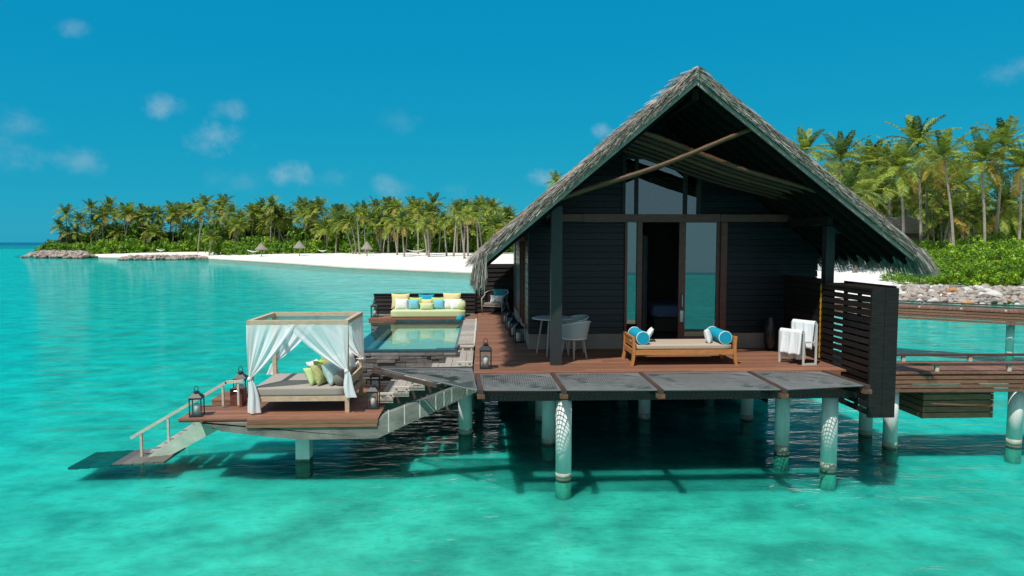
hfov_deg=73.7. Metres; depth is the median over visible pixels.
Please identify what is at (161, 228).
coconut palm
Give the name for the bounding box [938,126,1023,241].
coconut palm
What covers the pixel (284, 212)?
coconut palm
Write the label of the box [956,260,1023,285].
shrub
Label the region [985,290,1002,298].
boulder
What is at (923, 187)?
coconut palm
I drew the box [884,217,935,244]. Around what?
thatched house
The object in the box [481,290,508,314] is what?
armchair
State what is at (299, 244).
beach parasol
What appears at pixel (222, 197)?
coconut palm
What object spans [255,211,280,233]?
coconut palm
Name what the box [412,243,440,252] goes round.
shrub
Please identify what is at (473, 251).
shrub
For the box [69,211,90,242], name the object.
coconut palm
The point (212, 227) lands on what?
shrub
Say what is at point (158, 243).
shrub
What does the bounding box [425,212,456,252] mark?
coconut palm
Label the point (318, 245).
shrub
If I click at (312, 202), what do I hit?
coconut palm
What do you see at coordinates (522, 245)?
side window
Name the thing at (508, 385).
hammock net
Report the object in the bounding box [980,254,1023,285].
shrub
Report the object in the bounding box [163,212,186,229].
coconut palm
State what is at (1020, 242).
shrub
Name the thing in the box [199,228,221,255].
coconut palm
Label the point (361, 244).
shrub
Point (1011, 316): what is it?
timber walkway
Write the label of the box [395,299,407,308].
cushion
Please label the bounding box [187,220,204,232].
coconut palm
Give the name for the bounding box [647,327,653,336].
pillow
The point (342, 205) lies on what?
coconut palm
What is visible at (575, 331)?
tub chair
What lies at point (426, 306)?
cushion
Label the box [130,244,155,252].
shrub
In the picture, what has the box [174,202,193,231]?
coconut palm
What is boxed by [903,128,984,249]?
coconut palm
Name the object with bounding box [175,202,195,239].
coconut palm
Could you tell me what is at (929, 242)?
shrub
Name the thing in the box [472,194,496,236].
coconut palm
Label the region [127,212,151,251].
coconut palm
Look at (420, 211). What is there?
coconut palm
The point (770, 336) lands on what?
urn
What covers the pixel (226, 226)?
coconut palm
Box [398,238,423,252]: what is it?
shrub
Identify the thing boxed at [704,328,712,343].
pillow
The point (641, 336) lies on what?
bolster
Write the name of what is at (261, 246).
beach parasol
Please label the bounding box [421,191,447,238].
coconut palm
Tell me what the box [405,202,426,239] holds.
coconut palm
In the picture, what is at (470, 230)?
coconut palm
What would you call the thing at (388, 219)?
coconut palm
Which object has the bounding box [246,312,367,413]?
canopy bed
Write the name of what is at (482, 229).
shrub
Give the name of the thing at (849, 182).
coconut palm
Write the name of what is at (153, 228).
coconut palm
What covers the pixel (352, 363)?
pillow
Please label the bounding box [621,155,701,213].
gable window
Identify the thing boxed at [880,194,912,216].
shrub
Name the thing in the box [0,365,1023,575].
water
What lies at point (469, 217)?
coconut palm
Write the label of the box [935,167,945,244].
coconut palm
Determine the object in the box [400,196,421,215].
coconut palm
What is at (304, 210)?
coconut palm
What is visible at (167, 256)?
breakwater rubble
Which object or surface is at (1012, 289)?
boulder
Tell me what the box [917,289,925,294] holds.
boulder
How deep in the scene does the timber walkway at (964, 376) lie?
13.19 m
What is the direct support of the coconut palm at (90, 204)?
on the beach
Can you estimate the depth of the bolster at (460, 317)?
19.52 m
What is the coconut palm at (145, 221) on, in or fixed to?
on the beach
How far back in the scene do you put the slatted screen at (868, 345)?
11.46 m
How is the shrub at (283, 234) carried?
on the beach
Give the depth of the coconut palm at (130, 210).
192.87 m
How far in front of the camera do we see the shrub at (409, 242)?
153.94 m
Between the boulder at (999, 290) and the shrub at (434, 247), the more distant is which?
the shrub at (434, 247)
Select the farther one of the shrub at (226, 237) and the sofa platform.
the shrub at (226, 237)
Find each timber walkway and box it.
[834,298,1023,352]
[858,353,1023,465]
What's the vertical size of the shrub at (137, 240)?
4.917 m
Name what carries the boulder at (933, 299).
on the beach
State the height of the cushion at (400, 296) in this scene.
0.459 m
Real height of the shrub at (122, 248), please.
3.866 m
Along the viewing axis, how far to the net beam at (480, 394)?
10.83 m
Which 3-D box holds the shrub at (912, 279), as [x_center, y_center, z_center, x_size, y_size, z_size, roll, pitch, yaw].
[30.908,-0.921,51.349,4.558,1.513,3.565,0,4,-2]
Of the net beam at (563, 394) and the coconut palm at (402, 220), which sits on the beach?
the coconut palm at (402, 220)
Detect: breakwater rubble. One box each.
[20,249,98,257]
[117,254,208,259]
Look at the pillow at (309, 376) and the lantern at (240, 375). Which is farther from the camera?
the lantern at (240, 375)
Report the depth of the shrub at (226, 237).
186.40 m
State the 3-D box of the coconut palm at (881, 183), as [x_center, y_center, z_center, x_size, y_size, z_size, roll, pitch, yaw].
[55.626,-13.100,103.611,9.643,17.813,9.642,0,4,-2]
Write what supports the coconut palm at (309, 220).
on the beach
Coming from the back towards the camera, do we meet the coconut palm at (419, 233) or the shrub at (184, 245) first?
the shrub at (184, 245)
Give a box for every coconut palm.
[47,217,69,242]
[52,203,75,243]
[54,226,76,241]
[61,223,86,241]
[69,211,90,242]
[78,198,101,240]
[81,213,110,241]
[89,206,116,239]
[96,201,117,229]
[98,195,121,229]
[106,223,128,250]
[109,202,135,233]
[110,207,123,222]
[110,222,131,237]
[113,201,141,234]
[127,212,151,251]
[135,203,148,217]
[136,207,163,245]
[138,205,163,250]
[139,222,165,248]
[143,204,171,238]
[144,222,167,241]
[150,221,169,242]
[159,204,185,242]
[160,200,181,236]
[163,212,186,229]
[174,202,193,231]
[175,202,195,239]
[175,221,190,237]
[179,202,198,227]
[187,204,210,227]
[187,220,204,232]
[190,194,219,252]
[191,198,201,223]
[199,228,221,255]
[204,204,225,227]
[210,193,235,226]
[210,198,232,228]
[217,203,243,241]
[217,219,232,235]
[218,215,238,234]
[224,214,248,242]
[226,214,251,243]
[229,211,252,239]
[243,202,264,234]
[243,216,264,235]
[253,197,270,235]
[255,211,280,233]
[256,217,276,236]
[259,203,291,237]
[260,194,284,240]
[265,215,287,242]
[267,208,293,240]
[279,204,291,220]
[281,207,301,229]
[290,196,313,217]
[290,205,311,240]
[291,200,301,226]
[300,203,323,238]
[302,218,321,237]
[306,196,330,240]
[306,199,328,217]
[311,215,339,245]
[315,221,339,240]
[321,207,354,252]
[326,203,344,229]
[328,202,350,234]
[333,216,353,253]
[337,210,360,253]
[346,203,368,253]
[352,200,373,218]
[356,207,372,252]
[360,210,380,250]
[365,195,385,211]
[367,204,384,247]
[369,213,385,252]
[372,215,401,252]
[375,196,400,252]
[375,213,403,249]
[377,207,403,252]
[377,225,400,249]
[381,197,404,240]
[382,213,399,254]
[385,199,407,248]
[392,215,414,256]
[396,209,413,248]
[398,215,416,252]
[399,206,415,217]
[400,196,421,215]
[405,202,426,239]
[407,198,427,253]
[409,207,432,255]
[409,218,426,238]
[414,199,442,243]
[414,213,441,252]
[415,214,439,256]
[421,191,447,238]
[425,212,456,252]
[435,211,452,255]
[443,203,479,252]
[445,198,465,255]
[445,202,469,258]
[446,206,471,252]
[452,216,482,252]
[452,225,475,252]
[455,206,478,255]
[460,197,478,247]
[468,205,485,248]
[469,199,486,245]
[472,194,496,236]
[481,212,510,240]
[482,197,506,220]
[482,198,503,234]
[495,206,519,225]
[496,204,518,222]
[544,170,562,189]
[788,126,835,165]
[805,130,880,178]
[824,161,884,272]
[833,165,900,268]
[838,138,902,198]
[843,141,909,214]
[860,137,941,233]
[861,187,898,216]
[869,161,916,216]
[872,172,939,223]
[876,114,960,244]
[883,197,932,221]
[887,149,966,240]
[891,181,942,216]
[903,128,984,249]
[914,187,995,242]
[922,167,941,208]
[923,172,978,239]
[923,180,944,244]
[928,154,992,238]
[933,156,979,241]
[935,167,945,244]
[935,188,1017,242]
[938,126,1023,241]
[942,185,995,233]
[942,187,992,244]
[959,178,1023,240]
[961,115,1023,237]
[981,194,1023,239]
[985,136,1023,245]
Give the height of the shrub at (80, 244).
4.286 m
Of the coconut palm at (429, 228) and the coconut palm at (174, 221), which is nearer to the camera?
the coconut palm at (429, 228)
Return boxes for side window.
[515,243,517,309]
[519,237,528,322]
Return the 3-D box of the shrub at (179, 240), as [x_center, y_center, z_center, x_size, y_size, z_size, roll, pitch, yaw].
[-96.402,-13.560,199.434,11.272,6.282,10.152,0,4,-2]
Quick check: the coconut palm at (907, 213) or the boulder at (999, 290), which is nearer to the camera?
the boulder at (999, 290)
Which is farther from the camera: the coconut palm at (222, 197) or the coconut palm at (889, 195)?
the coconut palm at (222, 197)
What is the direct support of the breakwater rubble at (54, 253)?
on the beach
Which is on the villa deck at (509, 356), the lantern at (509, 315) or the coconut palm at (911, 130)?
the lantern at (509, 315)
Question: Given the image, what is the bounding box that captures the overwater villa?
[465,66,941,364]
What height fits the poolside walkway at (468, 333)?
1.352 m
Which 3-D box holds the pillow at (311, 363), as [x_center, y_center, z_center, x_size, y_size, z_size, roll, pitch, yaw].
[-3.718,1.559,12.986,0.244,0.364,0.420,1,4,14]
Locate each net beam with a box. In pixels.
[372,367,471,387]
[475,373,484,398]
[550,373,567,398]
[638,372,664,398]
[747,371,788,397]
[821,370,871,393]
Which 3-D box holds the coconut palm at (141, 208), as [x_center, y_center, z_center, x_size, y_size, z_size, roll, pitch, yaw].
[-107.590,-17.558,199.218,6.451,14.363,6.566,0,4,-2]
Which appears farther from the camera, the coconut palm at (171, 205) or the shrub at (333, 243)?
the coconut palm at (171, 205)
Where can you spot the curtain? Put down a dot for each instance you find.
(644, 283)
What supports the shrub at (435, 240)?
on the beach
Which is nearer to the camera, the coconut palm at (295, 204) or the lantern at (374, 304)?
the lantern at (374, 304)
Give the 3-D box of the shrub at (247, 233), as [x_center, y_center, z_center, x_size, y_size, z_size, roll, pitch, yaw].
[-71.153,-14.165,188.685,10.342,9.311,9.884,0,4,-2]
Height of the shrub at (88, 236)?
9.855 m
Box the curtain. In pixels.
[641,236,647,331]
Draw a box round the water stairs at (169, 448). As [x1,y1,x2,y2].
[68,379,243,469]
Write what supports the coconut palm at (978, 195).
on the beach
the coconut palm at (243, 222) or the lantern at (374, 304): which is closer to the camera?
the lantern at (374, 304)
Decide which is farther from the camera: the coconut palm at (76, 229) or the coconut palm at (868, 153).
the coconut palm at (76, 229)
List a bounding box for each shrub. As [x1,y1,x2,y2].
[36,240,71,250]
[47,242,74,250]
[56,242,87,251]
[57,237,94,245]
[65,241,89,252]
[75,241,102,253]
[82,222,118,243]
[87,239,114,253]
[94,236,124,253]
[97,226,122,242]
[103,241,137,253]
[116,237,146,252]
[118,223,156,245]
[129,223,151,237]
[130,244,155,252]
[139,245,167,252]
[149,237,171,252]
[151,232,183,241]
[159,241,187,251]
[167,231,184,247]
[167,243,195,251]
[176,240,202,250]
[179,222,217,251]
[188,243,203,250]
[201,221,233,251]
[202,240,228,254]
[212,240,237,253]
[219,232,244,244]
[221,241,247,254]
[234,235,259,254]
[237,221,261,241]
[240,234,270,254]
[252,236,281,253]
[262,241,290,253]
[263,225,287,241]
[269,227,298,242]
[271,241,304,253]
[281,242,315,252]
[283,219,333,244]
[293,238,319,253]
[300,240,328,252]
[308,241,338,253]
[323,237,350,252]
[329,243,362,252]
[333,230,359,244]
[338,232,373,252]
[343,216,386,251]
[354,241,378,252]
[368,235,387,252]
[372,235,402,252]
[384,240,411,252]
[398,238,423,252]
[404,238,429,250]
[407,220,440,241]
[411,231,449,242]
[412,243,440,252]
[419,236,449,252]
[431,242,455,252]
[440,218,454,238]
[441,242,462,251]
[447,234,478,242]
[449,235,474,252]
[458,235,482,250]
[465,238,486,251]
[469,223,492,237]
[470,231,495,250]
[504,244,513,252]
[877,271,916,280]
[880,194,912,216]
[891,268,952,284]
[908,238,938,250]
[915,260,963,283]
[918,238,960,255]
[924,247,955,269]
[929,207,990,248]
[931,260,999,286]
[932,248,987,271]
[934,243,990,259]
[942,234,987,250]
[951,247,1009,267]
[954,214,993,244]
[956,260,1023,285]
[961,238,1017,258]
[980,247,1023,265]
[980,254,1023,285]
[986,206,1023,241]
[986,231,1023,245]
[992,236,1023,255]
[1002,243,1023,260]
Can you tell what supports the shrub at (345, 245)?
on the beach
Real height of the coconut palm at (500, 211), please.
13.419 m
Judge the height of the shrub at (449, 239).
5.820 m
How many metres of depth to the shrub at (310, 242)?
164.99 m
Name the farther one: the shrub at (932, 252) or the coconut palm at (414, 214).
the coconut palm at (414, 214)
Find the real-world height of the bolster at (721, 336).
0.251 m
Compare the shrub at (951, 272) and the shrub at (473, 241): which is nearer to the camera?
the shrub at (951, 272)
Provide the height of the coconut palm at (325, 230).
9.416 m
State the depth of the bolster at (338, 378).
12.45 m
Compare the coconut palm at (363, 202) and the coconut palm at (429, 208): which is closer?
the coconut palm at (429, 208)
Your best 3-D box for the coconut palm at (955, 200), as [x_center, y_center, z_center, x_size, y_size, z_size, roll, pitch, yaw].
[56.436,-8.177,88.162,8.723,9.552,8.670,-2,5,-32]
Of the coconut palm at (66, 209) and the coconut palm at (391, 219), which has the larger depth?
the coconut palm at (66, 209)
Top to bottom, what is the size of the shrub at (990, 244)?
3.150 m
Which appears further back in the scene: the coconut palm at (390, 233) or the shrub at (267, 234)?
the shrub at (267, 234)
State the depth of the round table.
13.57 m
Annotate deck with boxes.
[177,360,477,477]
[472,313,867,498]
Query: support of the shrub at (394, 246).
on the beach
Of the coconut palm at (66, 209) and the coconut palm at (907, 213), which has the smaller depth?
the coconut palm at (907, 213)
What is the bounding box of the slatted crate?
[899,383,993,418]
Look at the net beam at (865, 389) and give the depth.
11.16 m
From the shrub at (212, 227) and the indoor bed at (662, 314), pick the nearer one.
the indoor bed at (662, 314)
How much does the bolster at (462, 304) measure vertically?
0.240 m
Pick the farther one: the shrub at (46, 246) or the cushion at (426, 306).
the shrub at (46, 246)
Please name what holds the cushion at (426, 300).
on the sofa mattress
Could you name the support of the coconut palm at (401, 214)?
on the beach
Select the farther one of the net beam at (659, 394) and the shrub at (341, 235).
the shrub at (341, 235)
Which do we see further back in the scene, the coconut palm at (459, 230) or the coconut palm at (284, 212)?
the coconut palm at (284, 212)
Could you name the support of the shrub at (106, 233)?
on the beach
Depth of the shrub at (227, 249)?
171.00 m
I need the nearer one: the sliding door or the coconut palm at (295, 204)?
the sliding door
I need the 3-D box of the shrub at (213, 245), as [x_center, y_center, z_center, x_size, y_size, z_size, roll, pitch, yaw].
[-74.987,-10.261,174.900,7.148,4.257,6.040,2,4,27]
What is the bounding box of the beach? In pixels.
[95,251,1023,302]
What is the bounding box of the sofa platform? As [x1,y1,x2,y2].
[369,293,476,322]
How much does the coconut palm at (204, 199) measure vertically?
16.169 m
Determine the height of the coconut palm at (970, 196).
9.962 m
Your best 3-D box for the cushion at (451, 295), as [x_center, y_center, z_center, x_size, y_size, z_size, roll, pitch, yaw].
[-1.844,0.385,20.964,0.565,0.478,0.199,0,4,-2]
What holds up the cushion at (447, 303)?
on the sofa mattress
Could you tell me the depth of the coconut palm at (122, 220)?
211.70 m
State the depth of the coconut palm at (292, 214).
180.02 m
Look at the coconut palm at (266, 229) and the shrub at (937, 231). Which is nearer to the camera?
the shrub at (937, 231)
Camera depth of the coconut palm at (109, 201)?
197.28 m
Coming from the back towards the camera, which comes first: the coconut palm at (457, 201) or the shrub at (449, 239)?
the shrub at (449, 239)
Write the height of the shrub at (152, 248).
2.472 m
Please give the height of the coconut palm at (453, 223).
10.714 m
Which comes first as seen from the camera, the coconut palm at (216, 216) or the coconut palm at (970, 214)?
the coconut palm at (970, 214)
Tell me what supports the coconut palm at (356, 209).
on the beach
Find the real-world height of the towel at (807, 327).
0.520 m
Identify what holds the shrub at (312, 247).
on the beach
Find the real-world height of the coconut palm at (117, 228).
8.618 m
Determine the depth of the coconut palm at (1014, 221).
112.63 m
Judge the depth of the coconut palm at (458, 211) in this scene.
112.75 m
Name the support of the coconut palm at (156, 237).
on the beach
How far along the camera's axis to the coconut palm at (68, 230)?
193.93 m
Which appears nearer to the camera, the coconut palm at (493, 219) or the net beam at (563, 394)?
the net beam at (563, 394)
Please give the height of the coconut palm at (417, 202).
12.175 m
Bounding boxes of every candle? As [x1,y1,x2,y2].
[193,403,199,414]
[371,396,375,407]
[483,356,488,366]
[516,332,520,341]
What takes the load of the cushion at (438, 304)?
on the sofa mattress
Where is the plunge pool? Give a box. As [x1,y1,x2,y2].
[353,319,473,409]
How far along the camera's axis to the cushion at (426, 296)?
20.95 m
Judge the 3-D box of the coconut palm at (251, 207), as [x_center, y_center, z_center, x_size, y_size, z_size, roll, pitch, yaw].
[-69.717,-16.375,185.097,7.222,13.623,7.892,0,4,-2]
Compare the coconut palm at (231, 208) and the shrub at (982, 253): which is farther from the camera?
the coconut palm at (231, 208)
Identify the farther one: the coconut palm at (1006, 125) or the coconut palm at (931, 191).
the coconut palm at (931, 191)
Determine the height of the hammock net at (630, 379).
0.098 m
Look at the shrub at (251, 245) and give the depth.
169.68 m
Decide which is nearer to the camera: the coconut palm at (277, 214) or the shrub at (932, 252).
the shrub at (932, 252)
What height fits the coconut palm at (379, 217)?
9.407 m
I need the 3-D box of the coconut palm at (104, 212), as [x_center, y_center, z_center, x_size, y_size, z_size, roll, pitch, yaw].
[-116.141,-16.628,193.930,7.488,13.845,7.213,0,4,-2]
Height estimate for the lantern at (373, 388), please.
0.526 m
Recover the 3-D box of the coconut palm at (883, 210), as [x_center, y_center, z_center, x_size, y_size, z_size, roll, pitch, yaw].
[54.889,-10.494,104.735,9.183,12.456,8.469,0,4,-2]
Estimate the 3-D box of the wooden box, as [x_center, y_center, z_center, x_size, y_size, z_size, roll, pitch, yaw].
[-5.174,2.051,12.908,0.240,0.330,0.257,0,4,-2]
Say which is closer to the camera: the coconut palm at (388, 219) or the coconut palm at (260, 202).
the coconut palm at (388, 219)
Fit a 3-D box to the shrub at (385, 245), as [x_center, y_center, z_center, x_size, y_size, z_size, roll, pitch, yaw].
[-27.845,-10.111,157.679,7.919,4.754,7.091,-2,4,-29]
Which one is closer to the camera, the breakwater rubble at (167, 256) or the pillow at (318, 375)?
the pillow at (318, 375)
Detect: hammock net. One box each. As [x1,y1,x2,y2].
[381,368,476,390]
[480,373,560,390]
[555,373,657,390]
[645,372,780,390]
[754,371,863,389]
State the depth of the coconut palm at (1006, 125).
81.11 m
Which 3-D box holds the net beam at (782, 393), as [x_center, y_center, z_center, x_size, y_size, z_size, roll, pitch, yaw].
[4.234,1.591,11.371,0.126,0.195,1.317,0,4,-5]
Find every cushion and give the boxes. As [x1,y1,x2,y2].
[391,293,409,308]
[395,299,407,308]
[408,299,418,308]
[409,297,421,307]
[419,294,433,298]
[420,303,432,309]
[421,299,432,302]
[431,297,443,306]
[433,299,443,308]
[443,293,460,298]
[444,299,450,308]
[451,299,461,308]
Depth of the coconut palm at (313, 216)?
167.58 m
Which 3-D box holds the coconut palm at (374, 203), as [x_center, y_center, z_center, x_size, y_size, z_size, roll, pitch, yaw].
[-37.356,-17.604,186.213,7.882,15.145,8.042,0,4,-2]
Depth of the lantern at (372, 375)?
14.11 m
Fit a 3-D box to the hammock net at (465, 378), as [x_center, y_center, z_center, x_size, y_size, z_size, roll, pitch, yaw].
[-1.078,1.525,11.974,2.490,0.080,1.158,4,5,43]
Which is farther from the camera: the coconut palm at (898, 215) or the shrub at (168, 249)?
the shrub at (168, 249)
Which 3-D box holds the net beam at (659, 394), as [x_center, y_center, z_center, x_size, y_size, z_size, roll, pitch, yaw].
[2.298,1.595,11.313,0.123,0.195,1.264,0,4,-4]
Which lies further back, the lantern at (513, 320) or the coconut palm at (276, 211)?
the coconut palm at (276, 211)
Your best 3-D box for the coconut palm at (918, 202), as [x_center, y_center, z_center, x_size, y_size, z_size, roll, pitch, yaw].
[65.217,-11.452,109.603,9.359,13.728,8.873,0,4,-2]
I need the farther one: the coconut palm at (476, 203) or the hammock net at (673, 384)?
the coconut palm at (476, 203)
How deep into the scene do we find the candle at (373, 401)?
12.63 m
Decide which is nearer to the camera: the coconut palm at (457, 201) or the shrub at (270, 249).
the coconut palm at (457, 201)
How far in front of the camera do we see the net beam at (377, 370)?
12.02 m
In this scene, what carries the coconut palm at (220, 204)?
on the beach
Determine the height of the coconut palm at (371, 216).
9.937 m
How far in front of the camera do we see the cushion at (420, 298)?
20.80 m
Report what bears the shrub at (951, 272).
on the beach
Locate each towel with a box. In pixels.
[779,328,805,359]
[792,319,818,349]
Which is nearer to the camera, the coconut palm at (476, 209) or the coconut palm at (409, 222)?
the coconut palm at (476, 209)
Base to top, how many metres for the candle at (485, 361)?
0.197 m
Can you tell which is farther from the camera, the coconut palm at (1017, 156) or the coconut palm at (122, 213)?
the coconut palm at (122, 213)
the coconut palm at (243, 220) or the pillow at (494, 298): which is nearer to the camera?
the pillow at (494, 298)
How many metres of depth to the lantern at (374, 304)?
20.43 m
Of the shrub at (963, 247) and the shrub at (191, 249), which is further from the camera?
the shrub at (191, 249)
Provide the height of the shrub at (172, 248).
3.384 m
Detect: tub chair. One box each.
[562,315,588,352]
[562,321,590,360]
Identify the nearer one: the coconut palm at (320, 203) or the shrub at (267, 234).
the coconut palm at (320, 203)
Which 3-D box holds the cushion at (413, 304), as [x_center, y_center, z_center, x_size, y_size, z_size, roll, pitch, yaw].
[-2.970,0.497,20.634,0.333,0.303,0.172,0,4,-2]
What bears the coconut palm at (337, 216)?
on the beach
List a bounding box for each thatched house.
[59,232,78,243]
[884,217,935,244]
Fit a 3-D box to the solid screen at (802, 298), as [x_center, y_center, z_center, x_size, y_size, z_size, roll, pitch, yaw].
[5.854,0.537,13.742,0.085,1.538,1.520,0,4,-2]
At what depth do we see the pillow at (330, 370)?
12.46 m
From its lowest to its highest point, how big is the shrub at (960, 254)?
2.667 m
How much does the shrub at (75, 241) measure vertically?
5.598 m
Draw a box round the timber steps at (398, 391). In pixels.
[378,345,474,402]
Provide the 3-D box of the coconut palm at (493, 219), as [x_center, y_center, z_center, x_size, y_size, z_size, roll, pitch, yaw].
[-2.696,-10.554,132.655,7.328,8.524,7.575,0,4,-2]
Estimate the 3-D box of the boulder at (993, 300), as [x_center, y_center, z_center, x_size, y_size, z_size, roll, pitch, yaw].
[31.211,0.921,44.469,0.610,0.570,0.678,-3,5,-34]
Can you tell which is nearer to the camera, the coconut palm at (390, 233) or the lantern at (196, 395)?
the lantern at (196, 395)
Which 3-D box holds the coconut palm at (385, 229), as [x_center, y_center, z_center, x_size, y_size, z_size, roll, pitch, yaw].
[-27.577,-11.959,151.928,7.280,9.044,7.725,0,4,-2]
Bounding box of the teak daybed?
[621,331,737,365]
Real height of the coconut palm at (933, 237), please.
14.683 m
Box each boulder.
[901,294,910,298]
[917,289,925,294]
[928,298,938,301]
[946,287,957,292]
[956,297,969,302]
[980,284,990,287]
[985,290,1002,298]
[987,298,997,303]
[992,288,1004,292]
[1007,286,1019,292]
[1012,291,1020,295]
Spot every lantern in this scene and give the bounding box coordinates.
[188,386,204,417]
[232,366,247,396]
[366,380,379,409]
[369,373,379,388]
[371,299,378,316]
[479,338,491,368]
[501,304,509,322]
[505,310,514,329]
[508,314,518,336]
[513,319,523,342]
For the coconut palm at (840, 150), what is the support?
on the beach
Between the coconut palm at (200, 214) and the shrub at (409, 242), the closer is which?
the shrub at (409, 242)
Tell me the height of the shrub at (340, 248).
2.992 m
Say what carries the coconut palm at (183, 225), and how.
on the beach
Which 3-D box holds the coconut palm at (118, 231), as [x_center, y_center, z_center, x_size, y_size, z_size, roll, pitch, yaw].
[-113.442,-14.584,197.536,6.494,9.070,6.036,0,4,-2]
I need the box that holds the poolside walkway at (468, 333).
[458,319,476,393]
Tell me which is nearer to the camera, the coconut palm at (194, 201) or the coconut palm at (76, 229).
the coconut palm at (76, 229)
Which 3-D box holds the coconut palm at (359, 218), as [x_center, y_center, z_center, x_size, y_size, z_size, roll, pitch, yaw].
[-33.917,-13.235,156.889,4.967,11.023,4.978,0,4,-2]
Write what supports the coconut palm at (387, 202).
on the beach
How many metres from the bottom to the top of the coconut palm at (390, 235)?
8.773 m
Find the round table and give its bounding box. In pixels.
[532,315,573,356]
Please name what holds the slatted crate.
hanging from the timber walkway at (964, 376)
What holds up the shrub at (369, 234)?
on the beach
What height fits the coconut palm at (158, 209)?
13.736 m
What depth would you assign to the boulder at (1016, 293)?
45.48 m
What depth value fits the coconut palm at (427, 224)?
122.17 m
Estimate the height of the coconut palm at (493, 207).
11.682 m
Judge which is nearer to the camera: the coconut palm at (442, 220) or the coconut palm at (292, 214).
the coconut palm at (442, 220)
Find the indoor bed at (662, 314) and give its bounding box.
[646,299,714,330]
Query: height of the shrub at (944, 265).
1.909 m
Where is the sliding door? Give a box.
[677,222,720,338]
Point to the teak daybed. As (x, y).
(632, 346)
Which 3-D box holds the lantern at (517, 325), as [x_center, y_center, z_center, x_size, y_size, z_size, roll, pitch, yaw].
[0.145,0.952,15.319,0.223,0.537,0.223,-1,4,-11]
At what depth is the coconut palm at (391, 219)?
136.23 m
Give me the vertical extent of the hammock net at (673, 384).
0.100 m
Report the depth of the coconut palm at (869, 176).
66.67 m
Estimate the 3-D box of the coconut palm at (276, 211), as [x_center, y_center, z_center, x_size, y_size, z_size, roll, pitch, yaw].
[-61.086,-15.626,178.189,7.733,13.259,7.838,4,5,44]
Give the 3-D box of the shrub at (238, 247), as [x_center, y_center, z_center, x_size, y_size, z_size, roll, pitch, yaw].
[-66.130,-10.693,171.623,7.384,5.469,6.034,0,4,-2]
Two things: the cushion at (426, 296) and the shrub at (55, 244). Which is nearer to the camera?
the cushion at (426, 296)
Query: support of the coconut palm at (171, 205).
on the beach
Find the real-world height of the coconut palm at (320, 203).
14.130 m
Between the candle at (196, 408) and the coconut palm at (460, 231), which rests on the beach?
the coconut palm at (460, 231)
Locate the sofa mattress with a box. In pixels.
[391,308,465,316]
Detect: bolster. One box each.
[333,366,356,384]
[456,315,464,320]
[458,300,465,308]
[628,327,649,344]
[708,326,731,343]
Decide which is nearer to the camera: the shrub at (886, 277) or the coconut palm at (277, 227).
the shrub at (886, 277)
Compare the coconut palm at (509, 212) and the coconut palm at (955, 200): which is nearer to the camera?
the coconut palm at (955, 200)
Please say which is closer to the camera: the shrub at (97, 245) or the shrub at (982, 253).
the shrub at (982, 253)
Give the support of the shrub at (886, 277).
on the beach
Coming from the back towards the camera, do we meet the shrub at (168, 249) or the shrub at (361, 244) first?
the shrub at (168, 249)
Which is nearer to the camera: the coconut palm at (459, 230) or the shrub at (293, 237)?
the coconut palm at (459, 230)
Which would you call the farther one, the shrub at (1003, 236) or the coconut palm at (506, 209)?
the coconut palm at (506, 209)
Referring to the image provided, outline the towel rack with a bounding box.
[778,321,817,365]
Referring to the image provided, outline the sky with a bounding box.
[0,0,1023,241]
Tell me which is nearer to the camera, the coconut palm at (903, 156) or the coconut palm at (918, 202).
the coconut palm at (903, 156)
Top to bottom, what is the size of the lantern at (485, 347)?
0.537 m
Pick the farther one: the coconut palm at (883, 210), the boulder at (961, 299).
the coconut palm at (883, 210)
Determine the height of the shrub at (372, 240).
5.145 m
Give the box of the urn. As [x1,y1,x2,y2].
[763,316,777,350]
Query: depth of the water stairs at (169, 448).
12.68 m
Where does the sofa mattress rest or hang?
on the sofa platform
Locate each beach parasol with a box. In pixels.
[255,243,267,256]
[293,241,305,255]
[361,241,372,255]
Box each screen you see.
[474,264,513,314]
[784,275,824,358]
[818,281,898,417]
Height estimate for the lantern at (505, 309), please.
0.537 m
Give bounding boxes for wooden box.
[230,387,246,405]
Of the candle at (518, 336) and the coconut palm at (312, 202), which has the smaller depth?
the candle at (518, 336)
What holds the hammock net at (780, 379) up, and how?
attached to the villa deck at (509, 356)
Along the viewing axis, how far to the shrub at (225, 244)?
172.71 m
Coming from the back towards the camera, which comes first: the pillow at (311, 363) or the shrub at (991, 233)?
the shrub at (991, 233)
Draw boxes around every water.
[0,242,1023,511]
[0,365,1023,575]
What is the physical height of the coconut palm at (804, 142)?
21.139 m
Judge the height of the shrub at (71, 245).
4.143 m
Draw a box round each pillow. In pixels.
[303,367,315,385]
[306,359,317,367]
[310,362,326,385]
[313,359,325,364]
[321,362,337,385]
[349,349,355,366]
[490,295,503,301]
[493,289,507,299]
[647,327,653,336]
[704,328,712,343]
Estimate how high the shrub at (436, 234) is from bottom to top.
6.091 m
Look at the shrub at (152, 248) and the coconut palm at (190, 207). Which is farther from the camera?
the coconut palm at (190, 207)
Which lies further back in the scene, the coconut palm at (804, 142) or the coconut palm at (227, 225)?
the coconut palm at (227, 225)
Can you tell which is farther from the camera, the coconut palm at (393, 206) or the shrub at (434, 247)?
the coconut palm at (393, 206)
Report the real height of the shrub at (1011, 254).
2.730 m
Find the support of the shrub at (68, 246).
on the beach
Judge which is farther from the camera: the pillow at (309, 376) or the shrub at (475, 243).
the shrub at (475, 243)
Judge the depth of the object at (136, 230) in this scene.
194.62 m
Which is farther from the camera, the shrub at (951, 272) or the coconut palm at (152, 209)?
the coconut palm at (152, 209)
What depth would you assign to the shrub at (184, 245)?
188.83 m
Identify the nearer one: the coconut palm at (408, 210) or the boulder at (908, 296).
the boulder at (908, 296)
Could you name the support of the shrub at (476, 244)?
on the beach

